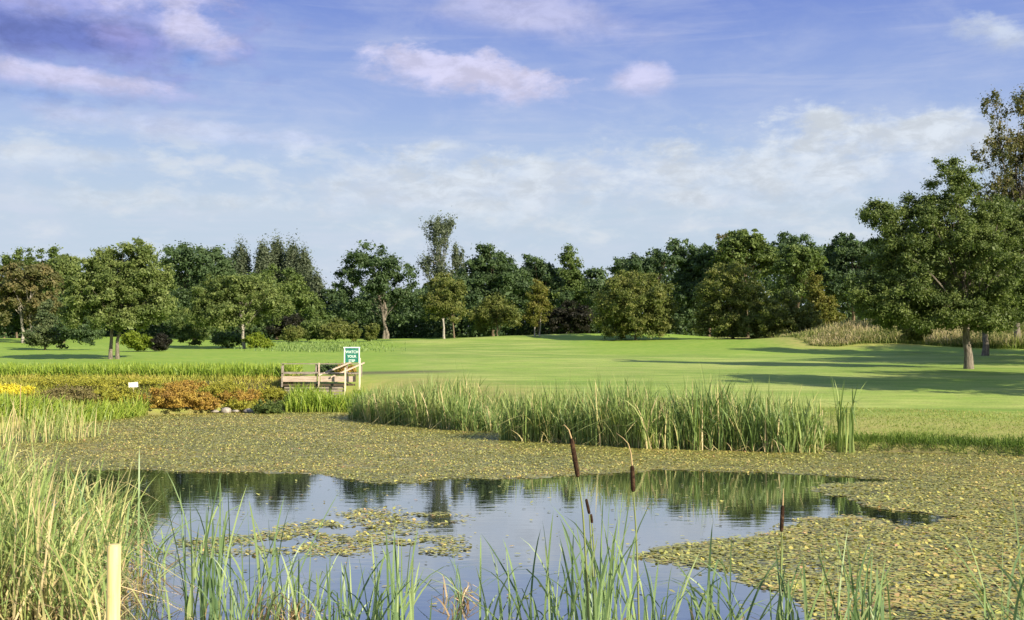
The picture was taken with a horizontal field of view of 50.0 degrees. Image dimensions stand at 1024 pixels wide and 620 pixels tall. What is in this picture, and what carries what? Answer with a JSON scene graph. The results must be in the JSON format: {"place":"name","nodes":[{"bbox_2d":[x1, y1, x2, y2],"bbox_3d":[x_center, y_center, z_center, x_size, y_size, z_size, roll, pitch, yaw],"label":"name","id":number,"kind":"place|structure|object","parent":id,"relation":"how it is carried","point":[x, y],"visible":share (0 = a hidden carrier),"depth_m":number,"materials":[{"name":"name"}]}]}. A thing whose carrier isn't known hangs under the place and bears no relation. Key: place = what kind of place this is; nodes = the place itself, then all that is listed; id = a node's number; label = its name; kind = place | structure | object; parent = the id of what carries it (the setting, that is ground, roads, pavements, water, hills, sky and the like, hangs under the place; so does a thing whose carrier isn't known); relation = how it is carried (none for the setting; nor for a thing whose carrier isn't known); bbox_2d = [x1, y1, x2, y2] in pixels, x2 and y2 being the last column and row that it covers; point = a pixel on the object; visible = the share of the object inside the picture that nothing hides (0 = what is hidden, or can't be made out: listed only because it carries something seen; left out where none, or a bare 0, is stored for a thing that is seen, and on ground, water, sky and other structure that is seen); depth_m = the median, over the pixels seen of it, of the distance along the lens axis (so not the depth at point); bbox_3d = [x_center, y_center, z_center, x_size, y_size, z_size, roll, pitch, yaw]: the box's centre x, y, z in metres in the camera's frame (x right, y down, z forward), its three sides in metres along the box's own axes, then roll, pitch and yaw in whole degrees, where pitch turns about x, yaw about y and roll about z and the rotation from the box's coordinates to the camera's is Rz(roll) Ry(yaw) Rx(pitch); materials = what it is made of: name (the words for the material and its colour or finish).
{"place":"outdoors","nodes":[
{"label":"outdoors","id":0,"kind":"place"},
{"bbox_2d":[234,340,405,352],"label":"rough grass","id":1,"kind":"structure","parent":0,"point":[308,347],"depth_m":79.08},
{"bbox_2d":[0,417,1023,619],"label":"water","id":2,"kind":"structure","parent":0,"point":[756,497],"depth_m":10.80,"materials":[{"name":"blue liquid"}]},
{"bbox_2d":[0,396,111,444],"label":"reed fringe","id":3,"kind":"object","parent":2,"relation":"on","point":[48,434],"visible":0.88,"depth_m":21.87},
{"bbox_2d":[0,507,203,619],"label":"dead reed litter","id":4,"kind":"object","parent":2,"relation":"on","point":[124,599],"visible":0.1,"depth_m":7.07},
{"bbox_2d":[106,543,120,619],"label":"wooden stake","id":5,"kind":"object","parent":2,"relation":"in","point":[113,598],"visible":1,"depth_m":4.14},
{"bbox_2d":[0,427,238,619],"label":"reed tangle","id":6,"kind":"object","parent":2,"relation":"in","point":[36,528],"visible":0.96,"depth_m":6.84,"materials":[{"name":"plant"}]},
{"bbox_2d":[52,452,318,590],"bbox_3d":[-2.563,1.493,8.107,2.428,1.025,1.633,0,-3,0],"label":"reed clump","id":7,"kind":"object","parent":2,"relation":"on","point":[164,554],"visible":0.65,"depth_m":7.90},
{"bbox_2d":[157,468,260,619],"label":"reed clump","id":8,"kind":"object","parent":2,"relation":"in","point":[209,583],"visible":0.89,"depth_m":6.44,"materials":[{"name":"plant"}]},
{"bbox_2d":[178,542,295,619],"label":"reed clump","id":9,"kind":"object","parent":2,"relation":"on","point":[224,606],"visible":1,"depth_m":5.97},
{"bbox_2d":[137,494,351,619],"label":"reed clump","id":10,"kind":"object","parent":2,"relation":"on","point":[275,596],"visible":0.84,"depth_m":6.72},
{"bbox_2d":[245,553,336,619],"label":"reed clump","id":11,"kind":"object","parent":2,"relation":"on","point":[298,606],"visible":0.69,"depth_m":6.84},
{"bbox_2d":[280,552,384,619],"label":"reed clump","id":12,"kind":"object","parent":2,"relation":"on","point":[325,605],"visible":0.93,"depth_m":5.92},
{"bbox_2d":[247,537,488,619],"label":"reed clump","id":13,"kind":"object","parent":2,"relation":"on","point":[377,615],"visible":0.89,"depth_m":5.87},
{"bbox_2d":[338,529,423,619],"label":"reed clump","id":14,"kind":"object","parent":2,"relation":"on","point":[395,614],"visible":0.97,"depth_m":5.76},
{"bbox_2d":[340,361,517,432],"bbox_3d":[-2.515,2.045,27.970,3.149,1.834,9.064,2,-3,-34],"label":"reed bed","id":15,"kind":"object","parent":2,"relation":"in","point":[432,405],"visible":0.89,"depth_m":26.63,"materials":[{"name":"plant"}]},
{"bbox_2d":[399,554,489,615],"bbox_3d":[-0.469,1.778,7.305,0.679,0.381,1.010,0,-3,0],"label":"reed clump","id":16,"kind":"object","parent":2,"relation":"on","point":[460,596],"visible":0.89,"depth_m":7.17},
{"bbox_2d":[443,539,569,619],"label":"reed clump","id":17,"kind":"object","parent":2,"relation":"on","point":[517,605],"visible":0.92,"depth_m":5.99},
{"bbox_2d":[0,412,1023,619],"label":"floating leaves","id":18,"kind":"object","parent":2,"relation":"on","point":[899,537],"visible":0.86,"depth_m":15.22,"materials":[{"name":"green plant"}]},
{"bbox_2d":[0,412,1023,619],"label":"algae film","id":19,"kind":"object","parent":2,"relation":"on","point":[684,547],"visible":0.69,"depth_m":15.70,"materials":[{"name":"plant"}]},
{"bbox_2d":[482,516,614,619],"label":"reed clump","id":20,"kind":"object","parent":2,"relation":"on","point":[552,602],"visible":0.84,"depth_m":5.90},
{"bbox_2d":[560,425,609,619],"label":"cattail","id":21,"kind":"object","parent":2,"relation":"in","point":[586,613],"visible":1,"depth_m":5.54,"materials":[{"name":"green"}]},
{"bbox_2d":[539,485,652,619],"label":"reed clump","id":22,"kind":"object","parent":2,"relation":"on","point":[606,602],"visible":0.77,"depth_m":5.74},
{"bbox_2d":[606,434,658,619],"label":"cattail","id":23,"kind":"object","parent":2,"relation":"in","point":[632,475],"visible":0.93,"depth_m":5.83,"materials":[{"name":"green"}]},
{"bbox_2d":[468,364,837,453],"bbox_3d":[2.642,1.757,21.003,7.476,1.766,3.388,-2,-3,32],"label":"reed bed","id":24,"kind":"object","parent":2,"relation":"in","point":[708,422],"visible":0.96,"depth_m":20.11,"materials":[{"name":"plant"}]},
{"bbox_2d":[611,550,710,619],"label":"reed clump","id":25,"kind":"object","parent":2,"relation":"on","point":[676,608],"visible":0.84,"depth_m":5.96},
{"bbox_2d":[640,522,796,619],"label":"reed clump","id":26,"kind":"object","parent":2,"relation":"on","point":[713,610],"visible":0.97,"depth_m":6.33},
{"bbox_2d":[770,489,804,619],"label":"cattail","id":27,"kind":"object","parent":2,"relation":"in","point":[781,556],"visible":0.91,"depth_m":6.14,"materials":[{"name":"green"}]},
{"bbox_2d":[773,545,834,619],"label":"reed clump","id":28,"kind":"object","parent":2,"relation":"on","point":[789,611],"visible":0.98,"depth_m":5.87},
{"bbox_2d":[820,376,878,452],"bbox_3d":[5.707,1.769,18.991,1.462,1.418,1.339,0,-3,0],"label":"reed clump","id":29,"kind":"object","parent":2,"relation":"in","point":[840,415],"visible":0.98,"depth_m":19.09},
{"bbox_2d":[758,517,962,619],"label":"reed clump","id":30,"kind":"object","parent":2,"relation":"in","point":[838,600],"visible":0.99,"depth_m":5.76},
{"bbox_2d":[833,534,921,619],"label":"reed clump","id":31,"kind":"object","parent":2,"relation":"in","point":[878,587],"visible":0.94,"depth_m":5.88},
{"bbox_2d":[927,491,1023,619],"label":"reed clump","id":32,"kind":"object","parent":2,"relation":"on","point":[1020,593],"visible":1,"depth_m":6.41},
{"bbox_2d":[0,333,1023,456],"bbox_3d":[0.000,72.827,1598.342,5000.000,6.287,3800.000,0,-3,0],"label":"lawn","id":33,"kind":"structure","parent":0,"point":[902,376],"depth_m":45.33,"materials":[{"name":"green plant"}]},
{"bbox_2d":[0,383,35,394],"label":"flower mound","id":34,"kind":"object","parent":33,"relation":"on","point":[10,388],"visible":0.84,"depth_m":29.91,"materials":[{"name":"yellow plant"}]},
{"bbox_2d":[0,260,65,342],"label":"bushy tree","id":35,"kind":"object","parent":33,"relation":"on","point":[16,288],"visible":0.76,"depth_m":97.37,"materials":[{"name":"green plant"}]},
{"bbox_2d":[0,294,88,342],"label":"bushy tree","id":36,"kind":"object","parent":33,"relation":"on","point":[15,319],"visible":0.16,"depth_m":101.49,"materials":[{"name":"green plant"}]},
{"bbox_2d":[21,299,68,349],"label":"fir tree","id":37,"kind":"object","parent":33,"relation":"on","point":[47,333],"visible":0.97,"depth_m":76.62,"materials":[{"name":"green plant"}]},
{"bbox_2d":[44,253,83,296],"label":"bushy tree","id":38,"kind":"object","parent":33,"relation":"on","point":[62,264],"visible":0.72,"depth_m":104.45,"materials":[{"name":"green plant"}]},
{"bbox_2d":[19,369,119,385],"bbox_3d":[-13.413,2.042,33.344,2.699,0.512,3.038,2,-3,-37],"label":"heather mound","id":39,"kind":"object","parent":33,"relation":"on","point":[82,380],"visible":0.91,"depth_m":32.84,"materials":[{"name":"yellow plant"}]},
{"bbox_2d":[37,381,102,400],"bbox_3d":[-12.588,2.265,30.844,1.790,0.541,1.664,3,-4,-44],"label":"heather mound","id":40,"kind":"object","parent":33,"relation":"on","point":[64,391],"visible":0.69,"depth_m":30.58,"materials":[{"name":"brown plant"}]},
{"bbox_2d":[0,385,154,426],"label":"iris bed","id":41,"kind":"object","parent":33,"relation":"on","point":[129,411],"visible":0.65,"depth_m":27.64,"materials":[{"name":"plant"}]},
{"bbox_2d":[53,317,106,345],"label":"bush","id":42,"kind":"object","parent":33,"relation":"on","point":[85,334],"visible":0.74,"depth_m":75.60,"materials":[{"name":"green plant"}]},
{"bbox_2d":[88,384,140,401],"bbox_3d":[-11.792,2.428,32.299,1.622,0.552,1.479,0,-3,0],"label":"heather mound","id":43,"kind":"object","parent":33,"relation":"on","point":[115,394],"visible":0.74,"depth_m":32.21,"materials":[{"name":"green plant"}]},
{"bbox_2d":[55,236,182,358],"bbox_3d":[-19.642,-0.549,54.761,6.155,6.300,4.152,0,-3,0],"label":"park tree","id":44,"kind":"object","parent":33,"relation":"on","point":[99,284],"visible":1,"depth_m":54.03,"materials":[{"name":"green plant"}]},
{"bbox_2d":[99,375,163,384],"bbox_3d":[-12.088,2.164,34.474,2.120,0.345,1.804,0,-3,0],"label":"heather mound","id":45,"kind":"object","parent":33,"relation":"on","point":[139,381],"visible":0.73,"depth_m":34.30,"materials":[{"name":"yellow plant"}]},
{"bbox_2d":[119,330,153,350],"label":"bush","id":46,"kind":"object","parent":33,"relation":"on","point":[134,340],"visible":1,"depth_m":65.74,"materials":[{"name":"green plant"}]},
{"bbox_2d":[0,371,297,422],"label":"ground cover","id":47,"kind":"object","parent":33,"relation":"on","point":[14,379],"visible":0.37,"depth_m":35.85,"materials":[{"name":"plant"}]},
{"bbox_2d":[0,360,311,378],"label":"border plants","id":48,"kind":"object","parent":33,"relation":"on","point":[233,369],"visible":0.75,"depth_m":37.57,"materials":[{"name":"plant"}]},
{"bbox_2d":[149,332,174,350],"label":"bush","id":49,"kind":"object","parent":33,"relation":"on","point":[162,342],"visible":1,"depth_m":65.69,"materials":[{"name":"purple plant"}]},
{"bbox_2d":[138,382,206,407],"bbox_3d":[-10.172,2.533,32.822,2.080,0.766,1.768,0,-3,0],"label":"heather mound","id":50,"kind":"object","parent":33,"relation":"on","point":[169,397],"visible":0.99,"depth_m":32.65,"materials":[{"name":"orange plant"}]},
{"bbox_2d":[165,305,214,345],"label":"bush","id":51,"kind":"object","parent":33,"relation":"on","point":[186,331],"visible":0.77,"depth_m":83.34,"materials":[{"name":"green plant"}]},
{"bbox_2d":[158,240,237,339],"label":"oak tree","id":52,"kind":"object","parent":33,"relation":"on","point":[199,262],"visible":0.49,"depth_m":120.53,"materials":[{"name":"green plant"}]},
{"bbox_2d":[191,391,222,409],"bbox_3d":[-9.373,2.741,33.392,0.987,0.580,0.937,-3,-4,44],"label":"heather mound","id":53,"kind":"object","parent":33,"relation":"on","point":[211,403],"visible":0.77,"depth_m":33.25,"materials":[{"name":"orange plant"}]},
{"bbox_2d":[198,378,246,394],"bbox_3d":[-9.265,2.453,35.125,1.687,0.537,1.506,0,-3,0],"label":"heather mound","id":54,"kind":"object","parent":33,"relation":"on","point":[214,389],"visible":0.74,"depth_m":34.95,"materials":[{"name":"green plant"}]},
{"bbox_2d":[209,331,245,347],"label":"bush","id":55,"kind":"object","parent":33,"relation":"on","point":[226,339],"visible":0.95,"depth_m":79.38,"materials":[{"name":"green plant"}]},
{"bbox_2d":[179,272,296,348],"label":"park tree","id":56,"kind":"object","parent":33,"relation":"on","point":[224,305],"visible":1,"depth_m":76.54,"materials":[{"name":"green plant"}]},
{"bbox_2d":[215,385,264,402],"bbox_3d":[-8.524,2.642,34.476,1.535,0.564,1.434,2,-3,-30],"label":"heather mound","id":57,"kind":"object","parent":33,"relation":"on","point":[240,395],"visible":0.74,"depth_m":34.40,"materials":[{"name":"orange plant"}]},
{"bbox_2d":[222,397,260,409],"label":"heather mound","id":58,"kind":"object","parent":33,"relation":"on","point":[239,405],"visible":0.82,"depth_m":33.71,"materials":[{"name":"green plant"}]},
{"bbox_2d":[231,237,253,274],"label":"poplar tree","id":59,"kind":"object","parent":33,"relation":"on","point":[243,261],"visible":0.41,"depth_m":140.18,"materials":[{"name":"green plant"}]},
{"bbox_2d":[241,331,274,347],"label":"bush","id":60,"kind":"object","parent":33,"relation":"on","point":[257,339],"visible":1,"depth_m":75.64,"materials":[{"name":"green plant"}]},
{"bbox_2d":[251,233,273,277],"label":"poplar tree","id":61,"kind":"object","parent":33,"relation":"on","point":[263,257],"visible":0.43,"depth_m":138.71,"materials":[{"name":"green plant"}]},
{"bbox_2d":[250,399,283,413],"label":"heather mound","id":62,"kind":"object","parent":33,"relation":"on","point":[270,407],"visible":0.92,"depth_m":32.95,"materials":[{"name":"green plant"}]},
{"bbox_2d":[267,230,286,280],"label":"poplar tree","id":63,"kind":"object","parent":33,"relation":"on","point":[277,254],"visible":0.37,"depth_m":140.03,"materials":[{"name":"green plant"}]},
{"bbox_2d":[263,313,306,338],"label":"bush","id":64,"kind":"object","parent":33,"relation":"on","point":[287,321],"visible":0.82,"depth_m":103.26,"materials":[{"name":"purple plant"}]},
{"bbox_2d":[275,232,300,282],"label":"poplar tree","id":65,"kind":"object","parent":33,"relation":"on","point":[290,257],"visible":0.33,"depth_m":138.80,"materials":[{"name":"green plant"}]},
{"bbox_2d":[245,263,333,339],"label":"willow tree","id":66,"kind":"object","parent":33,"relation":"on","point":[303,302],"visible":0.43,"depth_m":117.33,"materials":[{"name":"green plant"}]},
{"bbox_2d":[279,324,306,341],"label":"bush","id":67,"kind":"object","parent":33,"relation":"on","point":[293,333],"visible":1,"depth_m":95.55,"materials":[{"name":"green plant"}]},
{"bbox_2d":[292,242,317,313],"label":"poplar tree","id":68,"kind":"object","parent":33,"relation":"on","point":[303,264],"visible":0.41,"depth_m":137.97,"materials":[{"name":"green plant"}]},
{"bbox_2d":[300,318,326,340],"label":"bush","id":69,"kind":"object","parent":33,"relation":"on","point":[312,328],"visible":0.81,"depth_m":97.27,"materials":[{"name":"green plant"}]},
{"bbox_2d":[304,266,327,308],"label":"poplar tree","id":70,"kind":"object","parent":33,"relation":"on","point":[316,285],"visible":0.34,"depth_m":135.71,"materials":[{"name":"green plant"}]},
{"bbox_2d":[281,362,364,397],"bbox_3d":[-6.411,2.366,36.486,2.859,1.309,1.532,0,-3,0],"label":"footbridge","id":71,"kind":"object","parent":33,"relation":"on","point":[335,387],"visible":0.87,"depth_m":35.84,"materials":[{"name":"grey wood"}]},
{"bbox_2d":[281,381,367,412],"bbox_3d":[-5.799,2.716,34.443,3.250,1.089,2.211,0,-3,0],"label":"iris bed","id":72,"kind":"object","parent":33,"relation":"on","point":[315,400],"visible":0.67,"depth_m":33.95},
{"bbox_2d":[317,315,350,341],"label":"bush","id":73,"kind":"object","parent":33,"relation":"on","point":[330,330],"visible":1,"depth_m":95.45,"materials":[{"name":"green plant"}]},
{"bbox_2d":[344,347,360,394],"bbox_3d":[-5.157,2.034,35.368,0.548,1.699,0.101,0,-3,0],"label":"course sign","id":74,"kind":"object","parent":33,"relation":"on","point":[350,354],"visible":0.98,"depth_m":35.36,"materials":[{"name":"green"}]},
{"bbox_2d":[326,239,428,338],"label":"ash tree","id":75,"kind":"object","parent":33,"relation":"on","point":[384,274],"visible":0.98,"depth_m":123.50,"materials":[{"name":"green plant"}]},
{"bbox_2d":[416,271,456,338],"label":"olive tree","id":76,"kind":"object","parent":33,"relation":"on","point":[427,296],"visible":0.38,"depth_m":111.84,"materials":[{"name":"green plant"}]},
{"bbox_2d":[416,210,466,330],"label":"aspen tree","id":77,"kind":"object","parent":33,"relation":"on","point":[442,228],"visible":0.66,"depth_m":137.97,"materials":[{"name":"green plant"}]},
{"bbox_2d":[422,276,470,337],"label":"olive tree","id":78,"kind":"object","parent":33,"relation":"on","point":[447,297],"visible":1,"depth_m":97.64,"materials":[{"name":"green plant"}]},
{"bbox_2d":[449,239,470,290],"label":"aspen tree","id":79,"kind":"object","parent":33,"relation":"on","point":[457,258],"visible":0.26,"depth_m":139.90,"materials":[{"name":"green plant"}]},
{"bbox_2d":[452,241,531,336],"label":"beech tree","id":80,"kind":"object","parent":33,"relation":"on","point":[485,265],"visible":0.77,"depth_m":121.25,"materials":[{"name":"green plant"}]},
{"bbox_2d":[466,292,522,335],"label":"weeping tree","id":81,"kind":"object","parent":33,"relation":"on","point":[492,310],"visible":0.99,"depth_m":101.58,"materials":[{"name":"green plant"}]},
{"bbox_2d":[0,237,1023,338],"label":"woodland","id":82,"kind":"object","parent":33,"relation":"on","point":[423,328],"visible":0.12,"depth_m":131.88,"materials":[{"name":"green plant"}]},
{"bbox_2d":[507,253,565,334],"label":"beech tree","id":83,"kind":"object","parent":33,"relation":"on","point":[536,268],"visible":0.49,"depth_m":127.33,"materials":[{"name":"green plant"}]},
{"bbox_2d":[522,278,555,336],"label":"golden tree","id":84,"kind":"object","parent":33,"relation":"on","point":[535,310],"visible":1,"depth_m":96.70,"materials":[{"name":"green plant"}]},
{"bbox_2d":[539,299,584,333],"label":"bush","id":85,"kind":"object","parent":33,"relation":"on","point":[559,314],"visible":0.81,"depth_m":105.46,"materials":[{"name":"red plant"}]},
{"bbox_2d":[548,243,596,333],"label":"column tree","id":86,"kind":"object","parent":33,"relation":"on","point":[572,275],"visible":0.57,"depth_m":125.59,"materials":[{"name":"green plant"}]},
{"bbox_2d":[564,303,594,333],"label":"bush","id":87,"kind":"object","parent":33,"relation":"on","point":[582,315],"visible":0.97,"depth_m":104.69,"materials":[{"name":"red plant"}]},
{"bbox_2d":[582,266,620,333],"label":"beech tree","id":88,"kind":"object","parent":33,"relation":"on","point":[598,275],"visible":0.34,"depth_m":130.90,"materials":[{"name":"green plant"}]},
{"bbox_2d":[587,269,680,339],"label":"round bush tree","id":89,"kind":"object","parent":33,"relation":"on","point":[657,308],"visible":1,"depth_m":91.03,"materials":[{"name":"green plant"}]},
{"bbox_2d":[605,237,720,320],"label":"oak tree","id":90,"kind":"object","parent":33,"relation":"on","point":[680,255],"visible":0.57,"depth_m":117.34,"materials":[{"name":"green plant"}]},
{"bbox_2d":[667,242,735,336],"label":"oak tree","id":91,"kind":"object","parent":33,"relation":"on","point":[705,256],"visible":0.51,"depth_m":115.49,"materials":[{"name":"green plant"}]},
{"bbox_2d":[689,258,786,338],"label":"round bush tree","id":92,"kind":"object","parent":33,"relation":"on","point":[739,298],"visible":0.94,"depth_m":88.67,"materials":[{"name":"green plant"}]},
{"bbox_2d":[709,228,784,337],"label":"oak tree","id":93,"kind":"object","parent":33,"relation":"on","point":[741,244],"visible":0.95,"depth_m":111.45,"materials":[{"name":"green plant"}]},
{"bbox_2d":[751,288,824,336],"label":"bush","id":94,"kind":"object","parent":33,"relation":"on","point":[791,318],"visible":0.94,"depth_m":85.01,"materials":[{"name":"green plant"}]},
{"bbox_2d":[765,242,829,310],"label":"round tree","id":95,"kind":"object","parent":33,"relation":"on","point":[796,262],"visible":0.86,"depth_m":103.18,"materials":[{"name":"green plant"}]},
{"bbox_2d":[766,231,840,308],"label":"beech tree","id":96,"kind":"object","parent":33,"relation":"on","point":[783,240],"visible":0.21,"depth_m":113.21,"materials":[{"name":"green plant"}]},
{"bbox_2d":[802,270,846,328],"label":"cone tree","id":97,"kind":"object","parent":33,"relation":"on","point":[828,309],"visible":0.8,"depth_m":93.71,"materials":[{"name":"green plant"}]},
{"bbox_2d":[661,427,1023,455],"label":"bank grass","id":98,"kind":"structure","parent":33,"relation":"on","point":[988,441],"depth_m":19.14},
{"bbox_2d":[806,231,892,322],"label":"oak tree","id":99,"kind":"object","parent":33,"relation":"on","point":[843,243],"visible":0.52,"depth_m":109.87,"materials":[{"name":"green plant"}]},
{"bbox_2d":[767,318,1023,348],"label":"tall grass","id":100,"kind":"structure","parent":33,"relation":"on","point":[849,333],"depth_m":73.79,"materials":[{"name":"plant"}]},
{"bbox_2d":[897,325,932,342],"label":"bush","id":101,"kind":"object","parent":33,"relation":"on","point":[910,336],"visible":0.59,"depth_m":65.47,"materials":[{"name":"green plant"}]},
{"bbox_2d":[840,155,1023,368],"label":"park tree","id":102,"kind":"object","parent":33,"relation":"on","point":[931,249],"visible":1,"depth_m":44.06,"materials":[{"name":"green plant"}]},
{"bbox_2d":[928,193,1023,355],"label":"park tree","id":103,"kind":"object","parent":33,"relation":"on","point":[1016,221],"visible":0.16,"depth_m":60.28,"materials":[{"name":"green plant"}]},
{"bbox_2d":[969,83,1023,337],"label":"birch tree","id":104,"kind":"object","parent":33,"relation":"on","point":[1010,185],"visible":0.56,"depth_m":74.37,"materials":[{"name":"green plant"}]},
{"bbox_2d":[0,0,1023,332],"label":"sky","id":105,"kind":"structure","parent":0,"point":[607,129],"materials":[{"name":"blue"}]},
{"bbox_2d":[658,396,1023,455],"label":"lawn edge grass","id":106,"kind":"structure","parent":0,"point":[950,415],"depth_m":21.96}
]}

